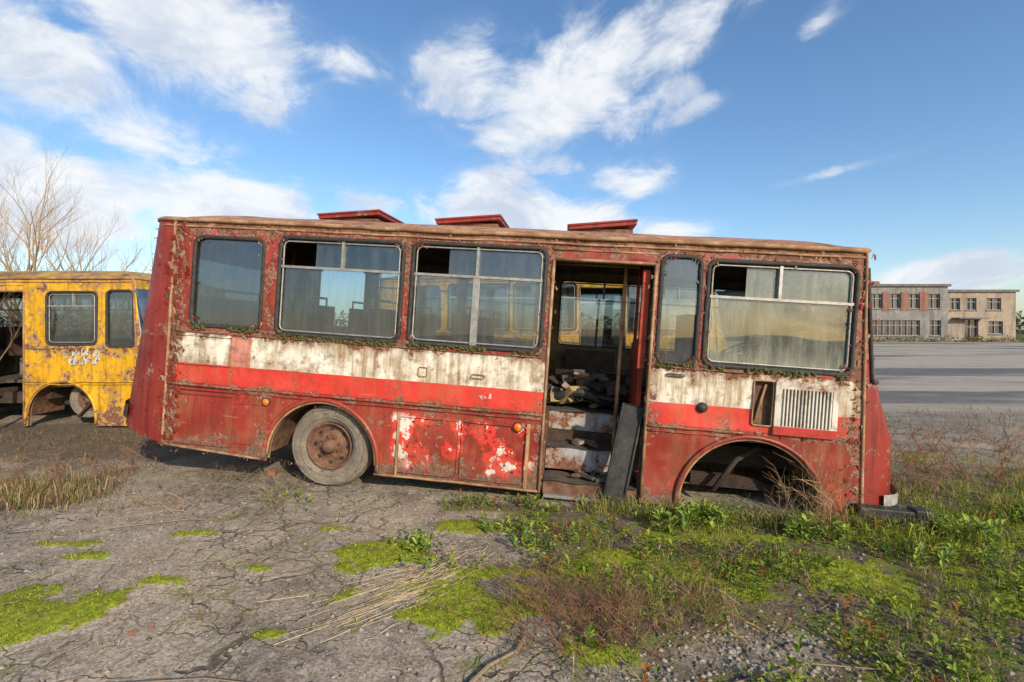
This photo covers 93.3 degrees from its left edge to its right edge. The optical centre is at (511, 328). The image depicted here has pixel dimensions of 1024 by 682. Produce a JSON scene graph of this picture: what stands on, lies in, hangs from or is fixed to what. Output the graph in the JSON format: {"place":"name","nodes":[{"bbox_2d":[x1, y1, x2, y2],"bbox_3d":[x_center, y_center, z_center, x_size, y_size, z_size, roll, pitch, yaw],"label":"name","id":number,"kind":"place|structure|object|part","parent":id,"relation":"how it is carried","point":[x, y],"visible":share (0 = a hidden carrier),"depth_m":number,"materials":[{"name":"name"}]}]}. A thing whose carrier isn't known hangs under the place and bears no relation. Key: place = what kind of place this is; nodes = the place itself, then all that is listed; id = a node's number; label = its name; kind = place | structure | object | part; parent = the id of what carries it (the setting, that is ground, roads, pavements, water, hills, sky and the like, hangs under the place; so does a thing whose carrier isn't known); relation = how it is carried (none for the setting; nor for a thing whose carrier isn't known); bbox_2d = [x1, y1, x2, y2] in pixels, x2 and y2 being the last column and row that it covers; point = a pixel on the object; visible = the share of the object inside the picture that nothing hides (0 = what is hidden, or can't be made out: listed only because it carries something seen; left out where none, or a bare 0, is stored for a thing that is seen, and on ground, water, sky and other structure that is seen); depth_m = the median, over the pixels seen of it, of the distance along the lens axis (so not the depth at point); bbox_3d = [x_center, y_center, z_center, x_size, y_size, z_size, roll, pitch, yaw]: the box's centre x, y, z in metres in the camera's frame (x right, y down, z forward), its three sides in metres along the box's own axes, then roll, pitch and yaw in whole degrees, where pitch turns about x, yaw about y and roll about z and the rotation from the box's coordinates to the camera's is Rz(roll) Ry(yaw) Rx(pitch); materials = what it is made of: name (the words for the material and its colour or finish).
{"place":"outdoors","nodes":[
{"label":"outdoors","id":0,"kind":"place"},
{"bbox_2d":[0,331,1023,681],"bbox_3d":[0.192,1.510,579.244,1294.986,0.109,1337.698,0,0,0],"label":"ground","id":1,"kind":"structure","parent":0,"point":[920,377],"depth_m":2.97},
{"bbox_2d":[0,160,50,359],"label":"bare tree","id":2,"kind":"object","parent":1,"relation":"on","point":[11,340],"visible":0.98,"depth_m":7.07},
{"bbox_2d":[0,122,92,270],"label":"bare tree","id":3,"kind":"object","parent":1,"relation":"on","point":[34,260],"visible":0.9,"depth_m":11.10,"materials":[{"name":"plant"}]},
{"bbox_2d":[0,186,123,270],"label":"bare tree","id":4,"kind":"object","parent":1,"relation":"on","point":[28,241],"visible":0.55,"depth_m":13.27,"materials":[{"name":"plant"}]},
{"bbox_2d":[0,179,129,270],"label":"bare tree","id":5,"kind":"object","parent":1,"relation":"on","point":[47,246],"visible":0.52,"depth_m":16.40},
{"bbox_2d":[0,148,146,270],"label":"bare tree","id":6,"kind":"object","parent":1,"relation":"on","point":[31,266],"visible":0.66,"depth_m":14.61,"materials":[{"name":"plant"}]},
{"bbox_2d":[0,271,150,425],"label":"yellow bus","id":7,"kind":"object","parent":1,"relation":"on","point":[75,343],"visible":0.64,"depth_m":7.25,"materials":[{"name":"paint"}]},
{"bbox_3d":[-8.625,-0.175,8.400,5.866,0.876,2.260,0,0,0],"label":"window glass","id":8,"kind":"part","parent":7,"relation":"part of","materials":[{"name":"clear glass"}]},
{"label":"window frames","id":9,"kind":"part","parent":7,"relation":"part of","materials":[{"name":"rubber"}]},
{"bbox_2d":[30,204,149,271],"bbox_3d":[-12.606,-1.071,14.743,2.426,5.224,2.744,0,0,0],"label":"bare tree","id":10,"kind":"object","parent":1,"relation":"on","point":[131,262],"visible":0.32,"depth_m":14.52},
{"bbox_2d":[0,431,222,515],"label":"dry grass","id":11,"kind":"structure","parent":1,"relation":"on","point":[90,460],"depth_m":4.83,"materials":[{"name":"brown plant"}]},
{"bbox_2d":[89,233,154,273],"bbox_3d":[-12.466,-0.789,15.348,3.392,4.645,2.077,0,0,25],"label":"bare tree","id":12,"kind":"object","parent":1,"relation":"on","point":[124,260],"visible":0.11,"depth_m":15.48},
{"bbox_2d":[98,456,296,519],"bbox_3d":[-2.766,1.379,4.413,1.426,0.313,1.102,0,0,-30],"label":"brushwood","id":13,"kind":"object","parent":1,"relation":"on","point":[196,491],"visible":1,"depth_m":4.29,"materials":[{"name":"brown plant"}]},
{"bbox_2d":[128,467,278,635],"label":"brick fragments","id":14,"kind":"object","parent":1,"relation":"on","point":[135,631],"visible":0.91,"depth_m":2.42,"materials":[{"name":"red brick"}]},
{"bbox_2d":[239,456,322,508],"bbox_3d":[-1.992,1.319,4.181,0.777,0.350,0.770,0,0,0],"label":"brushwood","id":15,"kind":"object","parent":1,"relation":"on","point":[280,497],"visible":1,"depth_m":4.18,"materials":[{"name":"brown plant"}]},
{"bbox_2d":[258,541,498,644],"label":"straw stalks","id":16,"kind":"object","parent":1,"relation":"on","point":[402,595],"visible":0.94,"depth_m":2.69,"materials":[{"name":"beige plant"}]},
{"bbox_2d":[109,519,895,681],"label":"fallen branch","id":17,"kind":"object","parent":1,"relation":"on","point":[487,666],"visible":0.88,"depth_m":2.12,"materials":[{"name":"brown wood"}]},
{"bbox_2d":[0,404,1023,681],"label":"grass","id":18,"kind":"structure","parent":1,"relation":"on","point":[30,494],"depth_m":3.74,"materials":[{"name":"green plant"}]},
{"bbox_2d":[0,514,1023,662],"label":"moss carpet","id":19,"kind":"object","parent":1,"relation":"on","point":[107,600],"visible":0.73,"depth_m":2.83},
{"bbox_2d":[0,484,1023,681],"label":"pebbles","id":20,"kind":"object","parent":1,"relation":"on","point":[751,666],"visible":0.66,"depth_m":2.32,"materials":[{"name":"stone"}]},
{"bbox_2d":[1,487,1023,681],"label":"scattered twigs","id":21,"kind":"object","parent":1,"relation":"on","point":[486,591],"visible":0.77,"depth_m":2.75,"materials":[{"name":"brown wood"}]},
{"bbox_2d":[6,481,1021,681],"bbox_3d":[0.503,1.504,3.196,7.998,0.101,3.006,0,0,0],"label":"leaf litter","id":22,"kind":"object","parent":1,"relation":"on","point":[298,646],"visible":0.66,"depth_m":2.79,"materials":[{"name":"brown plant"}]},
{"bbox_2d":[429,526,624,604],"bbox_3d":[0.035,1.392,3.009,1.209,0.221,0.803,0,0,-18],"label":"dead bush","id":23,"kind":"object","parent":1,"relation":"on","point":[472,565],"visible":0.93,"depth_m":2.87,"materials":[{"name":"brown plant"}]},
{"bbox_2d":[123,209,934,526],"bbox_3d":[-0.199,0.167,5.358,7.540,2.781,2.464,4,0,7],"label":"red bus","id":24,"kind":"object","parent":1,"relation":"on","point":[247,349],"visible":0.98,"depth_m":4.41,"materials":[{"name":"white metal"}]},
{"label":"locker doors and seams","id":25,"kind":"part","parent":24,"relation":"part of","materials":[{"name":"red paint"}]},
{"bbox_3d":[0.010,-0.269,5.382,5.816,0.886,2.260,4,0,7],"label":"window glass","id":26,"kind":"part","parent":24,"relation":"part of","materials":[{"name":"clear glass"}]},
{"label":"window frames","id":27,"kind":"part","parent":24,"relation":"part of","materials":[{"name":"rubber"}]},
{"bbox_3d":[0.946,1.084,4.137,0.331,0.897,0.174,4,0,7],"label":"fallen door leaf","id":28,"kind":"part","parent":24,"relation":"part of","materials":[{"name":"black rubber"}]},
{"bbox_2d":[378,275,728,354],"bbox_3d":[0.712,0.105,10.393,7.540,2.632,2.370,0,0,3],"label":"yellow bus","id":29,"kind":"object","parent":1,"relation":"on","point":[592,322],"visible":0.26,"depth_m":9.30,"materials":[{"name":"paint"}]},
{"bbox_3d":[0.886,-0.420,10.385,5.816,0.886,2.260,0,0,3],"label":"window glass","id":30,"kind":"part","parent":29,"relation":"part of","materials":[{"name":"clear glass"}]},
{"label":"window frames","id":31,"kind":"part","parent":29,"relation":"part of","materials":[{"name":"rubber"}]},
{"bbox_2d":[422,541,707,681],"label":"dead bush","id":32,"kind":"object","parent":1,"relation":"on","point":[588,609],"visible":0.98,"depth_m":2.38,"materials":[{"name":"brown plant"}]},
{"bbox_2d":[258,486,1023,681],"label":"weeds","id":33,"kind":"object","parent":1,"relation":"on","point":[805,529],"visible":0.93,"depth_m":3.09,"materials":[{"name":"green plant"}]},
{"bbox_2d":[334,310,1023,333],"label":"distant trees","id":34,"kind":"object","parent":1,"relation":"on","point":[1018,320],"visible":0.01,"depth_m":148.32,"materials":[{"name":"green plant"}]},
{"bbox_2d":[575,536,834,681],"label":"dead bush","id":35,"kind":"object","parent":1,"relation":"on","point":[706,578],"visible":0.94,"depth_m":2.53,"materials":[{"name":"brown plant"}]},
{"bbox_2d":[743,482,819,534],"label":"dry weed stalks","id":36,"kind":"object","parent":1,"relation":"on","point":[778,505],"visible":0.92,"depth_m":3.69,"materials":[{"name":"brown plant"}]},
{"bbox_2d":[763,450,880,538],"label":"dry weed stalks","id":37,"kind":"object","parent":1,"relation":"on","point":[822,502],"visible":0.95,"depth_m":3.70,"materials":[{"name":"brown plant"}]},
{"bbox_2d":[718,287,947,341],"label":"block","id":38,"kind":"structure","parent":1,"relation":"on","point":[733,323],"depth_m":56.00,"materials":[{"name":"grey plaster"}]},
{"bbox_2d":[716,281,1019,341],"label":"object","id":39,"kind":"structure","parent":38,"relation":"attached to","point":[898,328],"depth_m":56.25,"materials":[{"name":"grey brick"}]},
{"bbox_2d":[882,292,927,310],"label":"brick piers","id":40,"kind":"structure","parent":38,"relation":"attached to","point":[904,301],"depth_m":55.94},
{"bbox_2d":[742,549,1023,681],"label":"dead bush","id":41,"kind":"object","parent":1,"relation":"on","point":[886,653],"visible":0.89,"depth_m":2.32,"materials":[{"name":"brown plant"}]},
{"bbox_2d":[873,335,1023,341],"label":"verge scrub","id":42,"kind":"object","parent":1,"relation":"on","point":[947,336],"visible":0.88,"depth_m":54.24,"materials":[{"name":"green plant"}]},
{"bbox_2d":[887,408,1023,483],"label":"dead bush","id":43,"kind":"object","parent":1,"relation":"on","point":[965,439],"visible":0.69,"depth_m":5.84,"materials":[{"name":"brown plant"}]},
{"bbox_2d":[890,418,1023,517],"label":"dead bush","id":44,"kind":"object","parent":1,"relation":"on","point":[914,458],"visible":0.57,"depth_m":4.73,"materials":[{"name":"brown plant"}]},
{"bbox_2d":[948,292,1015,341],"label":"side block","id":45,"kind":"structure","parent":1,"relation":"on","point":[1006,316],"depth_m":56.60,"materials":[{"name":"beige paint"}]},
{"bbox_2d":[0,0,1023,329],"label":"sky","id":46,"kind":"structure","parent":0,"point":[894,129],"materials":[{"name":"blue"}]}
]}

